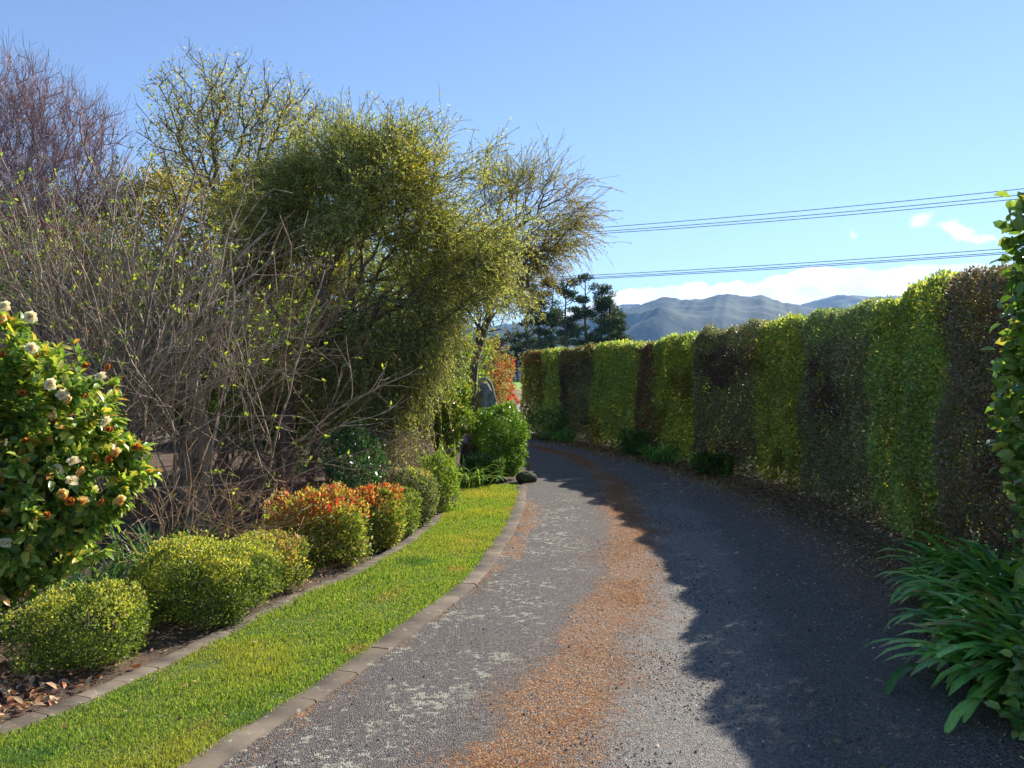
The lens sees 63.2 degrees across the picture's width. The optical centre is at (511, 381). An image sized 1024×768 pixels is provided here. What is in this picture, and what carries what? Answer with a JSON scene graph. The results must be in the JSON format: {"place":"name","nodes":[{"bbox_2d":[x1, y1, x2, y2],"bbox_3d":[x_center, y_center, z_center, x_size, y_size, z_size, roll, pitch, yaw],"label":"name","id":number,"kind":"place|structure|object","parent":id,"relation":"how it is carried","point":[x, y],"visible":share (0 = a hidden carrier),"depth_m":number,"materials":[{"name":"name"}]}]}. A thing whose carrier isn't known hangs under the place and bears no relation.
{"place":"outdoors","nodes":[
{"label":"outdoors","id":0,"kind":"place"},
{"bbox_2d":[0,143,158,449],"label":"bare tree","id":1,"kind":"object","parent":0,"point":[4,443],"visible":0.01,"depth_m":16.13,"materials":[{"name":"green plant"}]},
{"bbox_2d":[0,186,189,481],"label":"tree","id":2,"kind":"object","parent":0,"point":[73,228],"visible":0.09,"depth_m":12.47,"materials":[{"name":"brown plant"}]},
{"bbox_2d":[83,246,267,497],"bbox_3d":[-4.759,-0.121,11.786,2.731,3.579,2.314,0,0,0],"label":"tree","id":3,"kind":"object","parent":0,"point":[213,405],"visible":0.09,"depth_m":11.60,"materials":[{"name":"green plant"}]},
{"bbox_2d":[69,155,382,349],"bbox_3d":[-5.557,-1.434,16.545,6.166,6.206,2.908,0,0,0],"label":"tree","id":4,"kind":"object","parent":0,"point":[160,224],"visible":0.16,"depth_m":15.99,"materials":[{"name":"green plant"}]},
{"bbox_2d":[0,483,519,767],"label":"lawn strip","id":5,"kind":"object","parent":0,"point":[203,663],"visible":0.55,"depth_m":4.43,"materials":[{"name":"green plant"}]},
{"bbox_2d":[0,428,526,723],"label":"garden bed","id":6,"kind":"object","parent":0,"point":[144,657],"visible":0.06,"depth_m":6.48,"materials":[{"name":"soil"}]},
{"bbox_2d":[0,27,152,331],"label":"purple twigged tree","id":7,"kind":"object","parent":6,"relation":"on","point":[40,108],"visible":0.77,"depth_m":14.60,"materials":[{"name":"purple plant"}]},
{"bbox_2d":[0,573,156,675],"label":"box shrub","id":8,"kind":"object","parent":6,"relation":"on","point":[81,649],"visible":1,"depth_m":4.71,"materials":[{"name":"green plant"}]},
{"bbox_2d":[0,300,163,638],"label":"camellia shrub","id":9,"kind":"object","parent":6,"relation":"on","point":[59,450],"visible":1,"depth_m":5.14,"materials":[{"name":"green plant"}]},
{"bbox_2d":[3,548,209,633],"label":"lily clump","id":10,"kind":"object","parent":6,"relation":"on","point":[112,572],"visible":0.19,"depth_m":5.92,"materials":[{"name":"green plant"}]},
{"bbox_2d":[55,263,162,435],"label":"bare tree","id":11,"kind":"object","parent":6,"relation":"on","point":[101,361],"depth_m":21.96,"materials":[{"name":"green plant"}]},
{"bbox_2d":[0,169,282,515],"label":"magnolia shrub","id":12,"kind":"object","parent":6,"relation":"on","point":[140,413],"visible":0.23,"depth_m":9.86,"materials":[{"name":"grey plant"}]},
{"bbox_2d":[87,511,224,595],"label":"lily clump","id":13,"kind":"object","parent":6,"relation":"on","point":[120,559],"visible":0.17,"depth_m":6.64,"materials":[{"name":"green plant"}]},
{"bbox_2d":[0,152,337,497],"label":"magnolia shrub","id":14,"kind":"object","parent":6,"relation":"on","point":[29,228],"visible":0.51,"depth_m":8.39,"materials":[{"name":"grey plant"}]},
{"bbox_2d":[22,410,327,606],"bbox_3d":[-2.551,1.212,6.905,1.958,1.946,2.706,0,0,0],"label":"twiggy shrub","id":15,"kind":"object","parent":6,"relation":"on","point":[234,489],"visible":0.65,"depth_m":6.84,"materials":[{"name":"brown plant"}]},
{"bbox_2d":[0,102,351,554],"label":"magnolia shrub","id":16,"kind":"object","parent":6,"relation":"on","point":[157,364],"visible":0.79,"depth_m":7.80,"materials":[{"name":"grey plant"}]},
{"bbox_2d":[109,263,281,442],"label":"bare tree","id":17,"kind":"object","parent":6,"relation":"on","point":[164,435],"visible":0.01,"depth_m":22.02,"materials":[{"name":"green plant"}]},
{"bbox_2d":[52,167,343,539],"bbox_3d":[-3.310,-0.316,8.867,2.995,3.983,1.438,0,0,0],"label":"lichened tree","id":18,"kind":"object","parent":6,"relation":"on","point":[204,441],"visible":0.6,"depth_m":8.71,"materials":[{"name":"grey plant"}]},
{"bbox_2d":[116,527,289,633],"bbox_3d":[-2.174,1.319,5.771,1.166,0.678,1.092,0,0,0],"label":"box shrub","id":19,"kind":"object","parent":6,"relation":"on","point":[145,568],"visible":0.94,"depth_m":5.59,"materials":[{"name":"green plant"}]},
{"bbox_2d":[0,486,448,720],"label":"mulch","id":20,"kind":"object","parent":6,"relation":"on","point":[6,690],"visible":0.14,"depth_m":4.54,"materials":[{"name":"brown plant"}]},
{"bbox_2d":[0,570,91,640],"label":"lily clump","id":21,"kind":"object","parent":20,"relation":"on","point":[17,604],"visible":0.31,"depth_m":5.22,"materials":[{"name":"green plant"}]},
{"bbox_2d":[0,225,452,546],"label":"magnolia shrub","id":22,"kind":"object","parent":6,"relation":"on","point":[193,462],"visible":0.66,"depth_m":8.27,"materials":[{"name":"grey plant"}]},
{"bbox_2d":[0,490,458,739],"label":"edging path","id":23,"kind":"structure","parent":6,"relation":"on","point":[89,695],"depth_m":4.84,"materials":[{"name":"concrete"}]},
{"bbox_2d":[115,36,346,472],"bbox_3d":[-4.921,-2.274,14.765,4.643,7.914,2.728,0,0,0],"label":"sparse tree","id":24,"kind":"object","parent":6,"relation":"on","point":[213,141],"visible":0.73,"depth_m":14.60,"materials":[{"name":"green plant"}]},
{"bbox_2d":[151,398,336,534],"bbox_3d":[-3.256,1.244,9.537,2.091,2.132,2.950,0,0,-26],"label":"twiggy shrub","id":25,"kind":"object","parent":6,"relation":"on","point":[248,462],"visible":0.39,"depth_m":9.22,"materials":[{"name":"brown plant"}]},
{"bbox_2d":[93,206,425,510],"bbox_3d":[-3.078,-0.323,10.801,4.132,4.031,5.165,0,0,24],"label":"magnolia shrub","id":26,"kind":"object","parent":6,"relation":"on","point":[277,385],"visible":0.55,"depth_m":10.32,"materials":[{"name":"grey plant"}]},
{"bbox_2d":[213,521,316,590],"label":"box shrub","id":27,"kind":"object","parent":6,"relation":"on","point":[292,550],"visible":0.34,"depth_m":6.55,"materials":[{"name":"green plant"}]},
{"bbox_2d":[228,310,324,440],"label":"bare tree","id":28,"kind":"object","parent":6,"relation":"on","point":[275,380],"depth_m":22.23,"materials":[{"name":"green plant"}]},
{"bbox_2d":[274,397,281,511],"bbox_3d":[-2.930,0.975,10.425,0.104,1.550,0.104,0,0,0],"label":"metal stake","id":29,"kind":"object","parent":6,"relation":"on","point":[276,423],"visible":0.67,"depth_m":10.40,"materials":[{"name":"metal"}]},
{"bbox_2d":[209,275,423,480],"bbox_3d":[-3.511,-0.107,13.792,4.417,3.558,2.747,0,0,0],"label":"evergreen tree","id":30,"kind":"object","parent":6,"relation":"on","point":[236,419],"visible":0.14,"depth_m":13.65,"materials":[{"name":"brown plant"}]},
{"bbox_2d":[257,479,378,568],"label":"nandina shrub","id":31,"kind":"object","parent":6,"relation":"on","point":[345,523],"visible":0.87,"depth_m":7.35,"materials":[{"name":"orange plant"}]},
{"bbox_2d":[312,418,392,513],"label":"laurel bush","id":32,"kind":"object","parent":6,"relation":"on","point":[364,439],"visible":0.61,"depth_m":9.67,"materials":[{"name":"green plant"}]},
{"bbox_2d":[170,84,552,501],"bbox_3d":[-2.094,-1.402,11.739,5.300,6.167,3.639,0,0,0],"label":"weeping tree","id":33,"kind":"object","parent":6,"relation":"on","point":[362,197],"visible":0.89,"depth_m":11.34,"materials":[{"name":"green plant"}]},
{"bbox_2d":[266,404,465,491],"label":"twiggy shrub","id":34,"kind":"object","parent":6,"relation":"on","point":[322,475],"visible":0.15,"depth_m":11.68,"materials":[{"name":"brown plant"}]},
{"bbox_2d":[313,424,435,488],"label":"groundcover plant","id":35,"kind":"object","parent":6,"relation":"on","point":[393,458],"visible":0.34,"depth_m":11.02,"materials":[{"name":"green plant"}]},
{"bbox_2d":[349,481,409,551],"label":"nandina shrub","id":36,"kind":"object","parent":6,"relation":"on","point":[378,495],"visible":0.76,"depth_m":8.13,"materials":[{"name":"green plant"}]},
{"bbox_2d":[377,484,422,538],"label":"box shrub","id":37,"kind":"object","parent":6,"relation":"on","point":[412,525],"visible":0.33,"depth_m":8.76,"materials":[{"name":"green plant"}]},
{"bbox_2d":[387,462,440,524],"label":"box shrub","id":38,"kind":"object","parent":6,"relation":"on","point":[424,489],"visible":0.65,"depth_m":9.39,"materials":[{"name":"green plant"}]},
{"bbox_2d":[395,441,457,487],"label":"lily clump","id":39,"kind":"object","parent":6,"relation":"on","point":[442,449],"visible":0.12,"depth_m":12.66,"materials":[{"name":"green plant"}]},
{"bbox_2d":[393,376,476,458],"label":"camellia bush","id":40,"kind":"object","parent":6,"relation":"on","point":[460,409],"visible":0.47,"depth_m":14.36,"materials":[{"name":"green plant"}]},
{"bbox_2d":[419,450,461,512],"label":"box shrub","id":41,"kind":"object","parent":6,"relation":"on","point":[453,483],"visible":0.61,"depth_m":10.35,"materials":[{"name":"green plant"}]},
{"bbox_2d":[452,455,508,488],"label":"lily clump","id":42,"kind":"object","parent":6,"relation":"on","point":[473,480],"visible":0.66,"depth_m":12.80,"materials":[{"name":"green plant"}]},
{"bbox_2d":[458,451,505,483],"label":"groundcover plant","id":43,"kind":"object","parent":6,"relation":"on","point":[487,459],"visible":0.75,"depth_m":13.18,"materials":[{"name":"green plant"}]},
{"bbox_2d":[474,377,496,454],"bbox_3d":[-0.445,0.785,15.196,0.408,1.730,0.407,0,0,44],"label":"statue","id":44,"kind":"object","parent":6,"relation":"on","point":[485,397],"visible":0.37,"depth_m":15.10,"materials":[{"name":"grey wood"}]},
{"bbox_2d":[461,333,520,404],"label":"russet bush","id":45,"kind":"object","parent":6,"relation":"on","point":[495,379],"visible":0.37,"depth_m":19.03,"materials":[{"name":"orange plant"}]},
{"bbox_2d":[468,399,532,477],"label":"hedge bush","id":46,"kind":"object","parent":6,"relation":"on","point":[507,438],"visible":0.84,"depth_m":13.74,"materials":[{"name":"green plant"}]},
{"bbox_2d":[486,355,519,432],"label":"red leaved bush","id":47,"kind":"object","parent":6,"relation":"on","point":[510,397],"visible":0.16,"depth_m":20.45,"materials":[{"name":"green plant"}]},
{"bbox_2d":[404,123,627,443],"bbox_3d":[0.041,-1.674,16.054,4.242,6.693,3.336,0,0,0],"label":"weeping tree","id":48,"kind":"object","parent":6,"relation":"on","point":[558,250],"visible":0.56,"depth_m":15.86,"materials":[{"name":"green plant"}]},
{"bbox_2d":[264,228,482,450],"bbox_3d":[-2.929,-0.935,16.968,4.876,5.206,2.825,0,0,0],"label":"tree","id":49,"kind":"object","parent":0,"point":[372,275],"visible":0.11,"depth_m":16.54,"materials":[{"name":"green plant"}]},
{"bbox_2d":[349,288,504,459],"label":"tree","id":50,"kind":"object","parent":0,"point":[465,353],"visible":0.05,"depth_m":17.26,"materials":[{"name":"green plant"}]},
{"bbox_2d":[228,381,646,389],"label":"paddock","id":51,"kind":"structure","parent":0,"point":[518,385],"depth_m":103.94,"materials":[{"name":"green plant"}]},
{"bbox_2d":[459,443,475,471],"bbox_3d":[-0.707,1.347,13.763,0.337,0.657,0.334,0,0,0],"label":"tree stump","id":52,"kind":"object","parent":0,"point":[467,448],"visible":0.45,"depth_m":13.66,"materials":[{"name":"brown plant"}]},
{"bbox_2d":[483,335,515,377],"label":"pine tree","id":53,"kind":"object","parent":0,"point":[504,340],"visible":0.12,"depth_m":162.93,"materials":[{"name":"green plant"}]},
{"bbox_2d":[0,0,1023,356],"label":"sky","id":54,"kind":"structure","parent":0,"point":[695,110],"materials":[{"name":"blue"}]},
{"bbox_2d":[137,412,978,576],"bbox_3d":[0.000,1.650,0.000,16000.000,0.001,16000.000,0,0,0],"label":"ground","id":55,"kind":"structure","parent":0,"point":[516,483],"depth_m":13.45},
{"bbox_2d":[503,325,525,380],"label":"pine tree","id":56,"kind":"object","parent":55,"relation":"on","point":[516,349],"visible":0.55,"depth_m":164.52,"materials":[{"name":"green plant"}]},
{"bbox_2d":[510,295,538,373],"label":"pine tree","id":57,"kind":"object","parent":55,"relation":"on","point":[526,335],"visible":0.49,"depth_m":157.90,"materials":[{"name":"green plant"}]},
{"bbox_2d":[508,336,545,380],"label":"pine tree","id":58,"kind":"object","parent":55,"relation":"on","point":[523,344],"visible":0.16,"depth_m":159.85,"materials":[{"name":"green plant"}]},
{"bbox_2d":[527,287,557,371],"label":"pine tree","id":59,"kind":"object","parent":55,"relation":"on","point":[539,344],"visible":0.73,"depth_m":149.47,"materials":[{"name":"green plant"}]},
{"bbox_2d":[534,279,570,347],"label":"pine tree","id":60,"kind":"object","parent":55,"relation":"on","point":[552,310],"visible":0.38,"depth_m":151.70,"materials":[{"name":"green plant"}]},
{"bbox_2d":[544,277,586,347],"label":"pine tree","id":61,"kind":"object","parent":55,"relation":"on","point":[569,331],"visible":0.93,"depth_m":147.90,"materials":[{"name":"green plant"}]},
{"bbox_2d":[564,272,607,346],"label":"pine tree","id":62,"kind":"object","parent":55,"relation":"on","point":[585,311],"visible":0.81,"depth_m":149.15,"materials":[{"name":"green plant"}]},
{"bbox_2d":[587,283,613,339],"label":"pine tree","id":63,"kind":"object","parent":55,"relation":"on","point":[603,290],"visible":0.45,"depth_m":151.55,"materials":[{"name":"green plant"}]},
{"bbox_2d":[592,289,626,345],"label":"pine tree","id":64,"kind":"object","parent":55,"relation":"on","point":[607,303],"visible":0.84,"depth_m":149.37,"materials":[{"name":"green plant"}]},
{"bbox_2d":[603,311,634,340],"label":"pine tree","id":65,"kind":"object","parent":55,"relation":"on","point":[622,336],"visible":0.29,"depth_m":153.40,"materials":[{"name":"green plant"}]},
{"bbox_2d":[515,430,1009,568],"bbox_3d":[3.943,1.643,14.893,6.073,0.001,28.736,0,0,-7],"label":"hedge bed","id":66,"kind":"object","parent":55,"relation":"on","point":[871,533],"visible":0.08,"depth_m":10.43,"materials":[{"name":"soil"}]},
{"bbox_2d":[519,348,558,433],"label":"hedge shrub","id":67,"kind":"object","parent":66,"relation":"on","point":[529,401],"visible":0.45,"depth_m":25.82,"materials":[{"name":"green plant"}]},
{"bbox_2d":[526,403,571,440],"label":"groundcover plant","id":68,"kind":"object","parent":66,"relation":"on","point":[560,423],"visible":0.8,"depth_m":23.07,"materials":[{"name":"green plant"}]},
{"bbox_2d":[537,346,575,433],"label":"hedge shrub","id":69,"kind":"object","parent":66,"relation":"on","point":[551,376],"visible":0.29,"depth_m":24.29,"materials":[{"name":"green plant"}]},
{"bbox_2d":[538,426,578,441],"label":"lily clump","id":70,"kind":"object","parent":66,"relation":"on","point":[560,436],"visible":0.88,"depth_m":22.54,"materials":[{"name":"green plant"}]},
{"bbox_2d":[556,342,613,442],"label":"hedge shrub","id":71,"kind":"object","parent":66,"relation":"on","point":[580,361],"visible":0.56,"depth_m":22.38,"materials":[{"name":"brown plant"}]},
{"bbox_2d":[583,337,674,447],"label":"hedge shrub","id":72,"kind":"object","parent":66,"relation":"on","point":[615,385],"visible":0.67,"depth_m":20.05,"materials":[{"name":"green plant"}]},
{"bbox_2d":[614,427,653,455],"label":"groundcover plant","id":73,"kind":"object","parent":66,"relation":"on","point":[631,449],"visible":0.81,"depth_m":18.20,"materials":[{"name":"green plant"}]},
{"bbox_2d":[630,341,677,450],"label":"hedge shrub","id":74,"kind":"object","parent":66,"relation":"on","point":[644,390],"visible":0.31,"depth_m":18.29,"materials":[{"name":"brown plant"}]},
{"bbox_2d":[635,441,685,462],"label":"lily clump","id":75,"kind":"object","parent":66,"relation":"on","point":[660,454],"visible":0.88,"depth_m":16.79,"materials":[{"name":"green plant"}]},
{"bbox_2d":[647,329,742,461],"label":"hedge shrub","id":76,"kind":"object","parent":66,"relation":"on","point":[676,419],"visible":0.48,"depth_m":16.92,"materials":[{"name":"green plant"}]},
{"bbox_2d":[688,449,737,475],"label":"groundcover plant","id":77,"kind":"object","parent":66,"relation":"on","point":[703,459],"visible":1,"depth_m":14.45,"materials":[{"name":"green plant"}]},
{"bbox_2d":[527,435,941,607],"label":"leaf litter","id":78,"kind":"object","parent":66,"relation":"on","point":[611,452],"visible":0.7,"depth_m":11.31,"materials":[{"name":"brown plant"}]},
{"bbox_2d":[685,317,801,476],"bbox_3d":[4.304,0.254,14.929,1.564,2.818,3.109,0,0,-12],"label":"hedge shrub","id":79,"kind":"object","parent":66,"relation":"on","point":[730,345],"visible":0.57,"depth_m":14.64,"materials":[{"name":"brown plant"}]},
{"bbox_2d":[743,311,865,494],"bbox_3d":[4.604,0.287,12.865,1.531,2.750,2.773,0,0,0],"label":"hedge shrub","id":80,"kind":"object","parent":66,"relation":"on","point":[781,433],"visible":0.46,"depth_m":12.68,"materials":[{"name":"green plant"}]},
{"bbox_2d":[785,295,970,523],"bbox_3d":[4.623,0.286,10.515,1.492,2.751,3.346,0,0,0],"label":"hedge shrub","id":81,"kind":"object","parent":66,"relation":"on","point":[835,339],"visible":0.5,"depth_m":10.34,"materials":[{"name":"green plant"}]},
{"bbox_2d":[861,268,1013,554],"bbox_3d":[4.469,0.297,8.284,1.424,2.729,2.541,0,0,6],"label":"hedge shrub","id":82,"kind":"object","parent":66,"relation":"on","point":[906,332],"visible":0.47,"depth_m":8.15,"materials":[{"name":"green plant"}]},
{"bbox_2d":[861,567,1023,733],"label":"agapanthus clump","id":83,"kind":"object","parent":66,"relation":"on","point":[987,666],"visible":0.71,"depth_m":4.29,"materials":[{"name":"green plant"}]},
{"bbox_2d":[870,529,1023,608],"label":"agapanthus clump","id":84,"kind":"object","parent":66,"relation":"on","point":[931,554],"visible":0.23,"depth_m":5.93,"materials":[{"name":"green plant"}]},
{"bbox_2d":[872,542,1023,657],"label":"agapanthus clump","id":85,"kind":"object","parent":66,"relation":"on","point":[988,583],"visible":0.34,"depth_m":5.12,"materials":[{"name":"green plant"}]},
{"bbox_2d":[923,261,1023,565],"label":"hedge shrub","id":86,"kind":"object","parent":66,"relation":"on","point":[991,282],"visible":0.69,"depth_m":6.73,"materials":[{"name":"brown plant"}]},
{"bbox_2d":[981,191,1023,740],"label":"broadleaf hedge","id":87,"kind":"object","parent":66,"relation":"on","point":[1008,407],"visible":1,"depth_m":3.75,"materials":[{"name":"green plant"}]},
{"bbox_2d":[124,199,1014,246],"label":"power line","id":88,"kind":"object","parent":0,"point":[793,219],"visible":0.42,"depth_m":41.41,"materials":[{"name":"grey"}]},
{"bbox_2d":[145,188,1023,247],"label":"power line","id":89,"kind":"object","parent":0,"point":[807,210],"visible":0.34,"depth_m":41.22,"materials":[{"name":"grey"}]},
{"bbox_2d":[501,390,679,403],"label":"grass bank","id":90,"kind":"structure","parent":0,"point":[519,392],"depth_m":68.70,"materials":[{"name":"plant"}]},
{"bbox_2d":[195,195,1016,247],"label":"power line","id":91,"kind":"object","parent":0,"point":[796,216],"visible":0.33,"depth_m":41.44,"materials":[{"name":"grey metal"}]},
{"bbox_2d":[218,436,1023,767],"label":"driveway","id":92,"kind":"structure","parent":0,"point":[384,706],"depth_m":4.77,"materials":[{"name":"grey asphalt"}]},
{"bbox_2d":[179,485,526,767],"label":"kerb","id":93,"kind":"structure","parent":92,"relation":"on","point":[224,751],"depth_m":4.73,"materials":[{"name":"concrete"}]},
{"bbox_2d":[516,471,537,482],"bbox_3d":[0.237,1.581,13.559,0.358,0.235,0.281,0,0,0],"label":"rock","id":94,"kind":"object","parent":92,"relation":"on","point":[525,477],"visible":0.73,"depth_m":13.46,"materials":[{"name":"grey stone"}]},
{"bbox_2d":[63,476,1023,767],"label":"fallen leaves","id":95,"kind":"object","parent":92,"relation":"on","point":[483,536],"visible":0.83,"depth_m":5.12,"materials":[{"name":"brown plant"}]},
{"bbox_2d":[224,435,1022,767],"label":"needle litter","id":96,"kind":"object","parent":92,"relation":"on","point":[636,531],"visible":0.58,"depth_m":5.64,"materials":[{"name":"brown plant"}]},
{"bbox_2d":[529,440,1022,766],"bbox_3d":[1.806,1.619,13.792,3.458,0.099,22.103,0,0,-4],"label":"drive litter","id":97,"kind":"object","parent":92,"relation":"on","point":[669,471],"visible":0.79,"depth_m":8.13,"materials":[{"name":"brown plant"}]},
{"bbox_2d":[461,295,901,329],"bbox_3d":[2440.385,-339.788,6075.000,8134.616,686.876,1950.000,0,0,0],"label":"hills","id":98,"kind":"structure","parent":0,"point":[842,300],"depth_m":6376.69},
{"bbox_2d":[383,247,1020,283],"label":"power line","id":99,"kind":"object","parent":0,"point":[790,263],"visible":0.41,"depth_m":41.65,"materials":[{"name":"grey metal"}]},
{"bbox_2d":[448,294,980,377],"bbox_3d":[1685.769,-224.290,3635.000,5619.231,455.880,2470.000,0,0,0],"label":"hills","id":100,"kind":"structure","parent":0,"point":[656,319],"depth_m":3692.59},
{"bbox_2d":[455,253,1006,284],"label":"power line","id":101,"kind":"object","parent":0,"point":[794,267],"visible":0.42,"depth_m":41.58,"materials":[{"name":"grey metal"}]},
{"bbox_2d":[542,252,1006,279],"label":"power line","id":102,"kind":"object","parent":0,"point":[790,266],"visible":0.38,"depth_m":41.66,"materials":[{"name":"grey metal"}]}
]}

